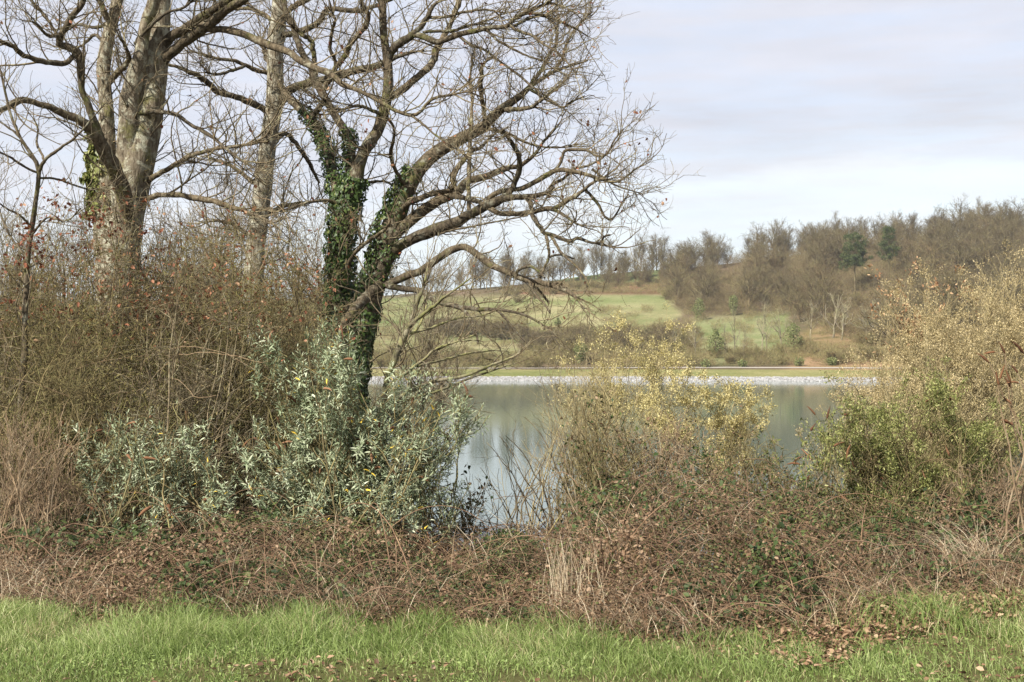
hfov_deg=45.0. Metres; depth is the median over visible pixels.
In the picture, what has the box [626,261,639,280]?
bare tree
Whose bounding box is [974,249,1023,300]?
bare tree
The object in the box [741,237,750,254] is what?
bare tree
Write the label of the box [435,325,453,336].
bare shrub
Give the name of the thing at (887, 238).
pine tree
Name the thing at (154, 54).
oak tree
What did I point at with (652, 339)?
bare shrub
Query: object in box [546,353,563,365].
bare shrub
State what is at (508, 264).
bare tree
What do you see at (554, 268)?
bare tree
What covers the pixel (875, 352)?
bare shrub
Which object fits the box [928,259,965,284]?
bare tree
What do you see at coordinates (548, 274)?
bare tree
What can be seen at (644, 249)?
bare tree
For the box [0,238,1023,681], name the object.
ground
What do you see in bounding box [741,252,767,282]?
bare tree
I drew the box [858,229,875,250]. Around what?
bare tree
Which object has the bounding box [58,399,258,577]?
buddleia shrub
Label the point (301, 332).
thicket shrub
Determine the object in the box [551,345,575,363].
bare shrub
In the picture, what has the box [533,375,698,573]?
bare shrub
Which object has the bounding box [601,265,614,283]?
bare tree
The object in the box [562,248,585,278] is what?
bare tree
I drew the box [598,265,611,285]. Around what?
bare tree
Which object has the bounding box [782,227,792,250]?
bare tree
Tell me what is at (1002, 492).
bare shrub
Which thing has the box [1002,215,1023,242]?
bare tree
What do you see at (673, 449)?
bare shrub
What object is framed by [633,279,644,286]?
bare shrub
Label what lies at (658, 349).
bare shrub
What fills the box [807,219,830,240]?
bare tree
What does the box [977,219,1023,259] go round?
bare tree
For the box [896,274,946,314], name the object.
bare tree
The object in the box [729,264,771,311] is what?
bare tree
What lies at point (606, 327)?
bare shrub
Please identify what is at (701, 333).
bare shrub
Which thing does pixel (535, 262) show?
bare tree
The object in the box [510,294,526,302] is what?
bare shrub
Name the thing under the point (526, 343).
bare shrub
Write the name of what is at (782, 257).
bare tree
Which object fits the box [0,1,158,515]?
sapling
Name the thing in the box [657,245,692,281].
bare tree
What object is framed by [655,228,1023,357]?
woodland undergrowth
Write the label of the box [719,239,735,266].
bare tree
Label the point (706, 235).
bare tree
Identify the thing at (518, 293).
bare shrub
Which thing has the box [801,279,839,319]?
bare tree
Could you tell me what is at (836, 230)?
bare tree
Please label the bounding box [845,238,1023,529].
willow shrub
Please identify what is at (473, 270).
bare tree
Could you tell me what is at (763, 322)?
bare tree
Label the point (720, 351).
bare shrub
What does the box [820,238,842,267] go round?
bare tree
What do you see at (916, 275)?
bare tree
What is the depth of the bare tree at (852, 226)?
411.91 m
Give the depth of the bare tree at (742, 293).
318.61 m
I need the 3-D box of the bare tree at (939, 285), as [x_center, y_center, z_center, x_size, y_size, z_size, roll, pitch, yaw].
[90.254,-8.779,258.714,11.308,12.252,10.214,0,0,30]
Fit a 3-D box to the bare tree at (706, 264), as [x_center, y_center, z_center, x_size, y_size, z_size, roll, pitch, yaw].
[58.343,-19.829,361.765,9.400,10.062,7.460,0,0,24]
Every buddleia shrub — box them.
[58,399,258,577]
[219,307,490,585]
[360,526,529,587]
[976,341,1023,574]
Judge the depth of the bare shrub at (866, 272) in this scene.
330.46 m
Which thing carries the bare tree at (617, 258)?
on the ground at (638, 300)
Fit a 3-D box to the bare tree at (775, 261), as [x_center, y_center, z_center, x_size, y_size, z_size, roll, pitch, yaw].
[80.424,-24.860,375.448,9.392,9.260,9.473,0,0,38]
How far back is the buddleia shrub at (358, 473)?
9.16 m
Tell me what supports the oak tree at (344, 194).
on the ground at (638, 300)
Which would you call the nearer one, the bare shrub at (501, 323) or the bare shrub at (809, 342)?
the bare shrub at (809, 342)
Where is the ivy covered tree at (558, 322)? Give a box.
[554,316,561,329]
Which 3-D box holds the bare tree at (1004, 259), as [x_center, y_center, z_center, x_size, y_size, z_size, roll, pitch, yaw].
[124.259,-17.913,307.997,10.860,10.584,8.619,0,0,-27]
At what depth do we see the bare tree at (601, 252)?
415.98 m
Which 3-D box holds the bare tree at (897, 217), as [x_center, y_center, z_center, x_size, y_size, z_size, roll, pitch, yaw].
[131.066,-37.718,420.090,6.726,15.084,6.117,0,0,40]
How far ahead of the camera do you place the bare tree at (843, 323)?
245.04 m
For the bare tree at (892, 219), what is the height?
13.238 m
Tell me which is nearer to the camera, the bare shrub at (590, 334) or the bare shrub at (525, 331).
the bare shrub at (590, 334)
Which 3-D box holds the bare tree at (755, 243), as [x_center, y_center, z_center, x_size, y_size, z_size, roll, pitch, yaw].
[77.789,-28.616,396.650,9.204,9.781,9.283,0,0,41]
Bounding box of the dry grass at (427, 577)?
[0,438,1023,640]
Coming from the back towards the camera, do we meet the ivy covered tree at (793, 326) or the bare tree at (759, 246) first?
the bare tree at (759, 246)
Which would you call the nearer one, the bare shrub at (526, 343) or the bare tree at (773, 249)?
the bare shrub at (526, 343)
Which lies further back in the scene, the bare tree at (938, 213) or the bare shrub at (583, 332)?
the bare tree at (938, 213)
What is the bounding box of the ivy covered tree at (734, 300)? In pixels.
[728,289,737,315]
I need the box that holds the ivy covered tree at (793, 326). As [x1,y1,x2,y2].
[783,314,802,351]
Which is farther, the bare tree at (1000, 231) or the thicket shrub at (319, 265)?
the bare tree at (1000, 231)
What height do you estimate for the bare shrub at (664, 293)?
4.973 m
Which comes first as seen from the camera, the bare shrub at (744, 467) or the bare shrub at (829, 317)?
the bare shrub at (744, 467)
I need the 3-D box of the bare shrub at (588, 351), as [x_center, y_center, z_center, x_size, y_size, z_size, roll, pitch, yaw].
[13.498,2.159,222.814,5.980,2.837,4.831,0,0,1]
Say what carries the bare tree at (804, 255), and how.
on the ground at (638, 300)
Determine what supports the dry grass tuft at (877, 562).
on the ground at (638, 300)
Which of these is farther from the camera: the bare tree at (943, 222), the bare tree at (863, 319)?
the bare tree at (943, 222)
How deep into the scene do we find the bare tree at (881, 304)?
227.46 m
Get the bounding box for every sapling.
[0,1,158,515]
[358,216,569,420]
[468,422,552,570]
[468,439,556,547]
[499,355,596,566]
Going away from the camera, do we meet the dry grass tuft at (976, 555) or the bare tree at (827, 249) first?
the dry grass tuft at (976, 555)
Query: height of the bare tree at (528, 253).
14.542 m
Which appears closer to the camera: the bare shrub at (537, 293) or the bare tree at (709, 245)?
the bare shrub at (537, 293)
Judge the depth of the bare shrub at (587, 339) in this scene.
236.11 m
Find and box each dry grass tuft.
[0,541,151,597]
[174,541,295,597]
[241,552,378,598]
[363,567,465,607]
[528,532,613,616]
[534,526,766,616]
[681,560,801,605]
[792,535,976,592]
[878,513,1023,575]
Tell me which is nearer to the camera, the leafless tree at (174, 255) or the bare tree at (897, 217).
the leafless tree at (174, 255)
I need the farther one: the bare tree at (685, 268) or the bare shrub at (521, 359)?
the bare tree at (685, 268)
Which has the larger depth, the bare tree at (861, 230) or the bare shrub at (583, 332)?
the bare tree at (861, 230)
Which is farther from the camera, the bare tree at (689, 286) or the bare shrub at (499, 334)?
the bare tree at (689, 286)
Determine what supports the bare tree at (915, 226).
on the ground at (638, 300)
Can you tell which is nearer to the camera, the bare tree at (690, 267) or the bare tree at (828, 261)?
the bare tree at (828, 261)
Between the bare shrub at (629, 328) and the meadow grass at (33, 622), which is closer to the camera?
the meadow grass at (33, 622)
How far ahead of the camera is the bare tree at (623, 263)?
401.63 m
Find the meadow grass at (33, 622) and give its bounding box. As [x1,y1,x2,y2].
[0,581,1023,681]
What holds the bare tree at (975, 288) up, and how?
on the ground at (638, 300)
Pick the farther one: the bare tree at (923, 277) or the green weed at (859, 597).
the bare tree at (923, 277)
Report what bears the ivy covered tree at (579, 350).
on the ground at (638, 300)
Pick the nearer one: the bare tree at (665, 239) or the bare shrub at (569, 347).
the bare shrub at (569, 347)
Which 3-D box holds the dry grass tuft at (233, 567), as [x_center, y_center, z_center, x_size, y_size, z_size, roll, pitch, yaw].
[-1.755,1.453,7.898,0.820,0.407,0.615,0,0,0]
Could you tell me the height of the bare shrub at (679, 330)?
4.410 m
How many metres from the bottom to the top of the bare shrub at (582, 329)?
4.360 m
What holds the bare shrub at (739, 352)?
on the ground at (638, 300)
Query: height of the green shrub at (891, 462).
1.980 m
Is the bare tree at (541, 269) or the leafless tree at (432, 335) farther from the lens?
the bare tree at (541, 269)
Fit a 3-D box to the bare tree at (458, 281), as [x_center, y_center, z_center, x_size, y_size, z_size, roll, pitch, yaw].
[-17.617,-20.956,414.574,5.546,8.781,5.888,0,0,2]
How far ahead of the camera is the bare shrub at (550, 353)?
221.04 m
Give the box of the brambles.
[0,442,1023,639]
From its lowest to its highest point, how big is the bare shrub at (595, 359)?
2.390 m
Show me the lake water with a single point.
(792, 400)
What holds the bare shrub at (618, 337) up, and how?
on the ground at (638, 300)
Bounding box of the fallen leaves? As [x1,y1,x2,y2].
[21,582,1023,681]
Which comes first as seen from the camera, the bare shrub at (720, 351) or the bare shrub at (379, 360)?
the bare shrub at (379, 360)
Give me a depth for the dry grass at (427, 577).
7.43 m
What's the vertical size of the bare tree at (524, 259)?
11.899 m
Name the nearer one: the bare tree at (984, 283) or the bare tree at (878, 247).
the bare tree at (984, 283)
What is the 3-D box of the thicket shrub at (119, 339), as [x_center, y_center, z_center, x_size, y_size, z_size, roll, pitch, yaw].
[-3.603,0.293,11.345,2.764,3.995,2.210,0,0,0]
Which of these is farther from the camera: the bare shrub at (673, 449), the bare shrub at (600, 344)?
the bare shrub at (600, 344)
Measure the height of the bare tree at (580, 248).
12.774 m
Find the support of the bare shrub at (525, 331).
on the ground at (638, 300)
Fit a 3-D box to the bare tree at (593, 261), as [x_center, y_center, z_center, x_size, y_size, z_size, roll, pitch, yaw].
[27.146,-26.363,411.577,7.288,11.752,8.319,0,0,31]
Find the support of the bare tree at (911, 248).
on the ground at (638, 300)
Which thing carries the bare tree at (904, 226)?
on the ground at (638, 300)
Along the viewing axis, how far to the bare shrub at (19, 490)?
8.91 m
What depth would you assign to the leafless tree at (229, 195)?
32.59 m
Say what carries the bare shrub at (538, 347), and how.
on the ground at (638, 300)
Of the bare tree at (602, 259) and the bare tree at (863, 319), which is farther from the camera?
the bare tree at (602, 259)
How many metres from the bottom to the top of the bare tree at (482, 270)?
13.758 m
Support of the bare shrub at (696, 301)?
on the ground at (638, 300)
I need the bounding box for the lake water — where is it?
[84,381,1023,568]
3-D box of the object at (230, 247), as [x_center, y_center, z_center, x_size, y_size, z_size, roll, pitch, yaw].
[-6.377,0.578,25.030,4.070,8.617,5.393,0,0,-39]
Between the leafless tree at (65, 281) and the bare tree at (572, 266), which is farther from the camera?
the bare tree at (572, 266)
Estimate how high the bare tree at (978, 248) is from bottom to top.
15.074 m
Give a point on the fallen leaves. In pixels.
(812, 634)
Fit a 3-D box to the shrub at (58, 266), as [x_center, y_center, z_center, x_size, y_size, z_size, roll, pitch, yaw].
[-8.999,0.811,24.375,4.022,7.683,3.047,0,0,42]
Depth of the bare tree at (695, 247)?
402.95 m
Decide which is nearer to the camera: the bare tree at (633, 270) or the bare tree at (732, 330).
the bare tree at (732, 330)
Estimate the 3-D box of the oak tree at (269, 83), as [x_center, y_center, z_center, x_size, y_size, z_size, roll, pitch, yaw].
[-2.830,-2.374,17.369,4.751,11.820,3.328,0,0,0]
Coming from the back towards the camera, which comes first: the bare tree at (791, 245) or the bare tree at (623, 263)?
the bare tree at (791, 245)
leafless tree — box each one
[0,186,83,394]
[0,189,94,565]
[0,193,83,385]
[0,230,94,364]
[58,209,211,374]
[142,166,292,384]
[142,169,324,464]
[142,202,242,343]
[143,165,298,300]
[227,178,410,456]
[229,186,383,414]
[242,252,389,469]
[368,236,501,505]
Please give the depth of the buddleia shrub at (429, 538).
8.59 m
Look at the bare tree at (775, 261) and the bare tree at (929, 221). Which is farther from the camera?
the bare tree at (929, 221)
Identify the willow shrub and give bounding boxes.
[474,328,701,569]
[549,301,700,567]
[602,358,783,564]
[792,318,1023,507]
[843,249,981,483]
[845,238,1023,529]
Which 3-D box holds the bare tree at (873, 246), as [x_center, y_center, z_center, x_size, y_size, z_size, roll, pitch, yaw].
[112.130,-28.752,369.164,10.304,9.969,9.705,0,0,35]
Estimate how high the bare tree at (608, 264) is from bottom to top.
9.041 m
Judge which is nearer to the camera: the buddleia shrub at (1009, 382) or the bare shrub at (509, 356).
the buddleia shrub at (1009, 382)
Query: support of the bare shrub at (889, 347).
on the ground at (638, 300)
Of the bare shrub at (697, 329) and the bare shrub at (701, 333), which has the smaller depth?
the bare shrub at (701, 333)
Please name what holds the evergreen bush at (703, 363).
on the ground at (638, 300)
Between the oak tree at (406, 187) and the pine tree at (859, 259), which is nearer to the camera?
the oak tree at (406, 187)
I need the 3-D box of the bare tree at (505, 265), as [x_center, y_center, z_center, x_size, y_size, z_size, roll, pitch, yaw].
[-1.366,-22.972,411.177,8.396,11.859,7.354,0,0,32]
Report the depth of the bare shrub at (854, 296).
297.15 m
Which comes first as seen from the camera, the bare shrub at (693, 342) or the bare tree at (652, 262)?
the bare shrub at (693, 342)
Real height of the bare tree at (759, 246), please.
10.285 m
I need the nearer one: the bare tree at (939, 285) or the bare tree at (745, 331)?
the bare tree at (745, 331)
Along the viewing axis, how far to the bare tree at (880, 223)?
416.82 m
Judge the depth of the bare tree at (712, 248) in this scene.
405.76 m
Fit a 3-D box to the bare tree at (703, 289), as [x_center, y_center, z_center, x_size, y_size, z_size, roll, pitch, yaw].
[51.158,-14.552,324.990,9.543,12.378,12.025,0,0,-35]
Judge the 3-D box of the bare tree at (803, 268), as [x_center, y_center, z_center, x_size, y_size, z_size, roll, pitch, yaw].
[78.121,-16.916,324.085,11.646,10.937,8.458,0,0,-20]
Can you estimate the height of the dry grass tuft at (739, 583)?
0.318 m
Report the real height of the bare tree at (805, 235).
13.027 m
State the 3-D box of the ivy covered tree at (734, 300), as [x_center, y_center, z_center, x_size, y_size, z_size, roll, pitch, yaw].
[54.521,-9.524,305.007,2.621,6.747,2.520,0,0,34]
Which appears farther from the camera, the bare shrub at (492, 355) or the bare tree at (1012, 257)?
the bare tree at (1012, 257)
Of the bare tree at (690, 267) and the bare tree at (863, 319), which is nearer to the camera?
the bare tree at (863, 319)
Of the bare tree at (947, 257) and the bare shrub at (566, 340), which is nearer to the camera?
the bare shrub at (566, 340)
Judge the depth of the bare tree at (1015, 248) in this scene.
323.73 m
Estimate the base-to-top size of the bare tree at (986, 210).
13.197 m
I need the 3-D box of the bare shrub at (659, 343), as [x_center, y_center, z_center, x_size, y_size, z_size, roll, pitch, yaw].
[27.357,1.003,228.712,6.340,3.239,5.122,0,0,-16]
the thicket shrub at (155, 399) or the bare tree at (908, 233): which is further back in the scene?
the bare tree at (908, 233)
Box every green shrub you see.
[678,508,827,589]
[729,405,866,573]
[811,354,1023,557]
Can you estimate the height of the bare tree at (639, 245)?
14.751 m
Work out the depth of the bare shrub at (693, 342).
234.17 m
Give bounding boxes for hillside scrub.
[370,276,1019,367]
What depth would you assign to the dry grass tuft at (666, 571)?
7.36 m
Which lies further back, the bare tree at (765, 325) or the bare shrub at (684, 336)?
the bare shrub at (684, 336)
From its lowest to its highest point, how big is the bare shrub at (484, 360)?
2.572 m
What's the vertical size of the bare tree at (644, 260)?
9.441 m
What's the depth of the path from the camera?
206.60 m
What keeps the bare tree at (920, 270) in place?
on the ground at (638, 300)
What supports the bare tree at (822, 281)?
on the ground at (638, 300)
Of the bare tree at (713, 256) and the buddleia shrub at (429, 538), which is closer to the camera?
the buddleia shrub at (429, 538)
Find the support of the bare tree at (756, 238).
on the ground at (638, 300)
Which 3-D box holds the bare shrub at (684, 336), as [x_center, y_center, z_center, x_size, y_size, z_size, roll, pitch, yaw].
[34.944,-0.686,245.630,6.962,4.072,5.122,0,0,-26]
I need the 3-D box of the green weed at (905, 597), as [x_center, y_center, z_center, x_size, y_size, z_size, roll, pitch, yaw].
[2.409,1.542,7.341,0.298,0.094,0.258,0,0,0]
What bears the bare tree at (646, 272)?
on the ground at (638, 300)
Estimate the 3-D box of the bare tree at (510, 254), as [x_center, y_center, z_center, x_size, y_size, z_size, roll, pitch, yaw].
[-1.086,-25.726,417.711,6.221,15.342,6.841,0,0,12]
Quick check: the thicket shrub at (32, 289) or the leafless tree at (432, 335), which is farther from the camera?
the leafless tree at (432, 335)
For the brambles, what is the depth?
7.88 m
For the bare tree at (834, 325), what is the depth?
251.56 m
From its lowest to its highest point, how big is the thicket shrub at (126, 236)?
4.534 m
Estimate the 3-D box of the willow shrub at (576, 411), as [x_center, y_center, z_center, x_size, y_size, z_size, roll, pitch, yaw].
[0.688,1.090,11.175,1.583,2.437,1.550,0,0,-31]
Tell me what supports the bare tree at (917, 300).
on the ground at (638, 300)
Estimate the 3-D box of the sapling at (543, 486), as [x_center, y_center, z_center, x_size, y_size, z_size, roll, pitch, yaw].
[0.362,1.020,9.546,0.709,1.828,0.982,0,0,-36]
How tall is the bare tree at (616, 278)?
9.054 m
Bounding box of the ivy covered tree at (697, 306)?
[690,294,704,320]
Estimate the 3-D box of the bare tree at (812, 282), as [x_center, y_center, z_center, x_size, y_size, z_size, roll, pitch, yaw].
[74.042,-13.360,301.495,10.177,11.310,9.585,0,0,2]
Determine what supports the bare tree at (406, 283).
on the ground at (638, 300)
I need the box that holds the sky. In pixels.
[0,0,1023,300]
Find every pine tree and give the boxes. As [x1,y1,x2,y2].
[837,231,873,291]
[876,225,901,279]
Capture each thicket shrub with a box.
[0,154,240,520]
[0,167,157,515]
[0,179,86,533]
[0,212,99,445]
[0,272,193,571]
[9,169,245,424]
[20,158,285,518]
[50,249,315,566]
[60,120,330,565]
[165,211,358,512]
[173,172,375,533]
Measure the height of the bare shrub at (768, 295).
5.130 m
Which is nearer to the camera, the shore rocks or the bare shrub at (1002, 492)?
the bare shrub at (1002, 492)
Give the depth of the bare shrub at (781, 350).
224.00 m
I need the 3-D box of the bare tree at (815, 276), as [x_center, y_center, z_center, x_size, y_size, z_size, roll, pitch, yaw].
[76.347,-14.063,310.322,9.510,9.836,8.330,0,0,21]
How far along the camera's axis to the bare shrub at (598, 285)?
386.71 m
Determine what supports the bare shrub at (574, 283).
on the ground at (638, 300)
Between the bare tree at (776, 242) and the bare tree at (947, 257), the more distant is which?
the bare tree at (776, 242)
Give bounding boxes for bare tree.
[389,260,402,297]
[401,269,414,294]
[435,266,449,287]
[453,268,465,286]
[466,255,480,290]
[467,252,492,289]
[471,257,482,289]
[481,253,489,289]
[481,254,495,290]
[493,248,506,291]
[496,255,515,284]
[503,242,517,266]
[503,247,517,289]
[513,254,536,283]
[518,257,535,289]
[522,246,534,285]
[532,251,545,276]
[533,260,550,278]
[534,252,544,274]
[539,258,558,281]
[542,253,563,281]
[554,256,563,280]
[557,244,567,281]
[561,252,575,280]
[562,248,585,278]
[569,252,589,281]
[577,242,587,269]
[585,247,604,278]
[590,236,603,277]
[593,234,607,275]
[598,247,607,275]
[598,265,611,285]
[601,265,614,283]
[602,255,614,275]
[605,238,615,266]
[607,250,628,275]
[608,260,625,286]
[616,249,633,275]
[620,257,633,277]
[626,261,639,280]
[630,247,638,264]
[631,230,648,265]
[632,260,647,281]
[636,234,650,269]
[637,253,654,273]
[640,263,651,281]
[645,233,664,270]
[645,239,657,273]
[645,253,660,276]
[653,239,666,268]
[655,265,667,280]
[656,234,671,262]
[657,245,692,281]
[662,267,687,304]
[663,251,699,296]
[665,242,699,272]
[671,314,680,343]
[674,241,697,262]
[680,240,700,260]
[682,236,706,268]
[682,268,716,298]
[684,258,696,273]
[684,263,723,299]
[688,318,700,352]
[691,262,710,285]
[696,227,716,258]
[696,238,719,267]
[696,264,720,288]
[698,257,726,279]
[700,237,730,257]
[702,243,718,266]
[703,234,730,268]
[704,238,717,265]
[716,319,729,352]
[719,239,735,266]
[727,303,740,350]
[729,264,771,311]
[730,278,748,304]
[739,252,776,292]
[739,323,751,351]
[740,242,773,269]
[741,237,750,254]
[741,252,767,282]
[742,222,770,250]
[744,239,766,260]
[748,230,778,258]
[754,216,793,255]
[754,296,770,349]
[756,306,771,348]
[764,239,782,262]
[765,245,787,272]
[766,306,786,344]
[767,263,803,302]
[768,219,787,251]
[770,264,793,292]
[771,244,794,269]
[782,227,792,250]
[783,284,821,321]
[784,224,797,254]
[790,245,840,278]
[791,220,809,251]
[792,256,824,289]
[793,220,836,253]
[796,258,842,306]
[797,224,810,246]
[798,266,835,298]
[800,301,819,339]
[801,234,828,261]
[801,268,830,296]
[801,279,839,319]
[804,224,816,250]
[804,228,841,274]
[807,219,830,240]
[818,226,867,271]
[818,292,851,337]
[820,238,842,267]
[824,221,848,241]
[825,224,861,253]
[827,210,846,233]
[834,296,857,339]
[840,217,855,239]
[841,218,862,232]
[851,301,874,331]
[852,216,871,239]
[857,219,873,241]
[857,279,913,341]
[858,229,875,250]
[858,296,884,328]
[866,215,880,240]
[867,231,889,260]
[869,233,902,253]
[870,223,917,253]
[873,213,887,234]
[874,227,910,261]
[876,211,910,235]
[885,234,943,269]
[889,209,905,230]
[891,217,917,237]
[892,224,906,246]
[892,254,941,296]
[895,223,920,249]
[895,279,953,331]
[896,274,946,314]
[900,293,947,332]
[901,253,939,290]
[903,261,940,296]
[904,211,924,240]
[905,217,922,238]
[909,242,959,279]
[912,218,951,247]
[912,269,944,295]
[914,239,940,261]
[915,227,944,249]
[915,271,963,317]
[920,203,958,238]
[920,214,937,234]
[922,267,976,327]
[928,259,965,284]
[929,206,946,224]
[930,213,959,239]
[932,240,956,264]
[932,267,980,327]
[935,230,989,273]
[937,276,979,324]
[942,215,973,243]
[945,192,976,237]
[955,213,986,241]
[955,266,980,287]
[957,208,977,232]
[962,210,978,237]
[963,200,998,230]
[963,225,1000,274]
[965,268,1004,304]
[967,203,999,237]
[968,275,986,307]
[972,247,994,274]
[972,248,1022,287]
[973,268,998,291]
[974,199,1023,239]
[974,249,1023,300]
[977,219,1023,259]
[987,202,1016,227]
[987,248,1021,275]
[989,223,1015,239]
[989,263,1023,310]
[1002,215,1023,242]
[1003,195,1023,243]
[1004,245,1023,264]
[1008,231,1023,261]
[1012,246,1023,282]
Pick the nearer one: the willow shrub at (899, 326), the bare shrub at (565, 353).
the willow shrub at (899, 326)
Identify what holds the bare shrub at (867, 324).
on the ground at (638, 300)
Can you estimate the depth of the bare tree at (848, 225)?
411.37 m
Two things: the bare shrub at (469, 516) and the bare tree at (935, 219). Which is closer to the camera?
the bare shrub at (469, 516)
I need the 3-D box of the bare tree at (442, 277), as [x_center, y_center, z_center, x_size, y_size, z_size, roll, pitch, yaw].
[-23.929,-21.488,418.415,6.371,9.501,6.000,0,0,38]
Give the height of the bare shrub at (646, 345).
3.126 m
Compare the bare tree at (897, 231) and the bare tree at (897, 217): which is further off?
the bare tree at (897, 217)
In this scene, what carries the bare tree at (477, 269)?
on the ground at (638, 300)
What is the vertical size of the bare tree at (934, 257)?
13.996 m
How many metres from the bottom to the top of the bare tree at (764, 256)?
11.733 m
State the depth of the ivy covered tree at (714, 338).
221.69 m
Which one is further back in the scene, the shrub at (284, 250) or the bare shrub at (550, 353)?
the bare shrub at (550, 353)
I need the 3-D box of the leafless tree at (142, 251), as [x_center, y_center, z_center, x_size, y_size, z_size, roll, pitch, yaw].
[-7.613,1.090,25.594,3.783,7.907,3.966,0,0,-29]
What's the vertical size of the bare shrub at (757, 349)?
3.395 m
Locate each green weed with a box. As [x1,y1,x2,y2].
[848,591,896,608]
[895,592,936,605]
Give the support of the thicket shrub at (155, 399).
on the ground at (638, 300)
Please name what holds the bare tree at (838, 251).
on the ground at (638, 300)
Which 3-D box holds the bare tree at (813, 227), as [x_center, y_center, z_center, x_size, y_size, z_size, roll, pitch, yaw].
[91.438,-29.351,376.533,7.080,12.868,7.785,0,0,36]
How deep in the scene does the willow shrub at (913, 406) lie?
11.05 m
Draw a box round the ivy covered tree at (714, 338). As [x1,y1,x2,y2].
[705,322,724,352]
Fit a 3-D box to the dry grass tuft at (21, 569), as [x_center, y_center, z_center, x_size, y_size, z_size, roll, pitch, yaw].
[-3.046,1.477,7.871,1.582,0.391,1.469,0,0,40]
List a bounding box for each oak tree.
[0,0,523,398]
[117,0,457,392]
[209,0,621,478]
[301,0,699,448]
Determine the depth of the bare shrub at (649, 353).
217.74 m
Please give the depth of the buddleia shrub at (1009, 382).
8.59 m
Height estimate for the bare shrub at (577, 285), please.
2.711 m
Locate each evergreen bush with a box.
[696,359,709,366]
[738,359,747,366]
[793,357,803,365]
[824,356,837,365]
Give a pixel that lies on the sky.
(802, 110)
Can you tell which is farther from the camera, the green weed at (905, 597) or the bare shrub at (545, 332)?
the bare shrub at (545, 332)
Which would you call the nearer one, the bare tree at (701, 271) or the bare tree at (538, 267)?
the bare tree at (701, 271)
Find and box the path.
[372,367,891,367]
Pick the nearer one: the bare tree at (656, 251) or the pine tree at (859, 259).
the pine tree at (859, 259)
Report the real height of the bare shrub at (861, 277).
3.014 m
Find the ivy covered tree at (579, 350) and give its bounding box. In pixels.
[573,337,588,364]
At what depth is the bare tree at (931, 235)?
362.02 m
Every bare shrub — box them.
[0,396,113,579]
[372,353,390,366]
[375,350,391,357]
[400,441,509,565]
[423,318,465,334]
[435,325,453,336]
[449,317,476,336]
[455,350,477,365]
[457,345,475,354]
[466,350,491,364]
[473,350,500,363]
[476,322,495,336]
[477,354,490,365]
[478,318,519,338]
[485,322,515,339]
[489,324,540,342]
[498,350,526,363]
[505,338,534,347]
[507,324,536,338]
[510,290,520,296]
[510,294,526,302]
[512,333,553,349]
[520,353,535,366]
[524,290,543,298]
[524,353,545,367]
[525,334,554,349]
[528,327,567,340]
[529,350,550,362]
[531,343,551,353]
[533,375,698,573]
[539,349,560,360]
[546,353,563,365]
[551,340,580,356]
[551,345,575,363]
[556,334,579,348]
[557,329,593,337]
[560,334,602,347]
[565,280,581,288]
[566,324,607,333]
[572,348,599,356]
[573,283,586,289]
[573,340,595,350]
[577,327,607,340]
[582,278,600,287]
[585,352,606,363]
[586,331,651,350]
[591,337,618,350]
[593,281,611,287]
[593,399,749,573]
[594,281,612,289]
[595,323,615,330]
[598,338,621,354]
[602,330,632,342]
[605,343,636,357]
[609,323,634,338]
[631,350,655,357]
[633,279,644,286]
[635,319,667,330]
[635,332,671,348]
[637,324,679,337]
[639,340,659,349]
[640,275,659,283]
[641,330,690,349]
[643,344,666,354]
[648,327,682,337]
[648,339,674,350]
[651,324,673,332]
[655,327,690,334]
[656,283,675,299]
[665,401,830,571]
[669,330,696,340]
[681,352,709,366]
[683,297,719,311]
[685,338,706,347]
[687,292,724,309]
[688,325,703,333]
[688,332,703,338]
[709,348,721,357]
[722,275,740,282]
[723,354,738,363]
[728,345,760,359]
[735,351,751,358]
[741,457,882,580]
[748,343,782,361]
[750,350,766,363]
[757,288,781,306]
[770,343,788,354]
[773,351,795,364]
[787,334,810,348]
[790,338,817,352]
[795,454,995,570]
[808,347,822,354]
[819,287,853,304]
[820,312,854,331]
[821,346,851,360]
[840,289,869,305]
[841,330,879,345]
[847,317,889,334]
[851,342,883,358]
[852,273,869,282]
[856,268,877,281]
[860,342,894,361]
[882,339,905,354]
[896,446,1023,565]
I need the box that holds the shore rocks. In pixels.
[368,376,1019,381]
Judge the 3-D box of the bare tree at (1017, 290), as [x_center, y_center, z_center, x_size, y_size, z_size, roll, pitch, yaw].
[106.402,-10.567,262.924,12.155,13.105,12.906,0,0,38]
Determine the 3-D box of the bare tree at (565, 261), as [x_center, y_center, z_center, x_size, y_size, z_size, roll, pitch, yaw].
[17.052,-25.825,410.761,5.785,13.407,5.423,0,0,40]
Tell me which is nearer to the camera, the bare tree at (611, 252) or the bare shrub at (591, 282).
the bare shrub at (591, 282)
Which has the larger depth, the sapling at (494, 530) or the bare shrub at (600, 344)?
the bare shrub at (600, 344)
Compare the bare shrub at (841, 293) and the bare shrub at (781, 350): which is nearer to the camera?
the bare shrub at (781, 350)
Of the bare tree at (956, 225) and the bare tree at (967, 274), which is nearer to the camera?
the bare tree at (967, 274)
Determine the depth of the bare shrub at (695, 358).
209.83 m
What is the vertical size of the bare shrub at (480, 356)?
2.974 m
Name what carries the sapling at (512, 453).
on the ground at (638, 300)
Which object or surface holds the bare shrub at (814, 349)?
on the ground at (638, 300)

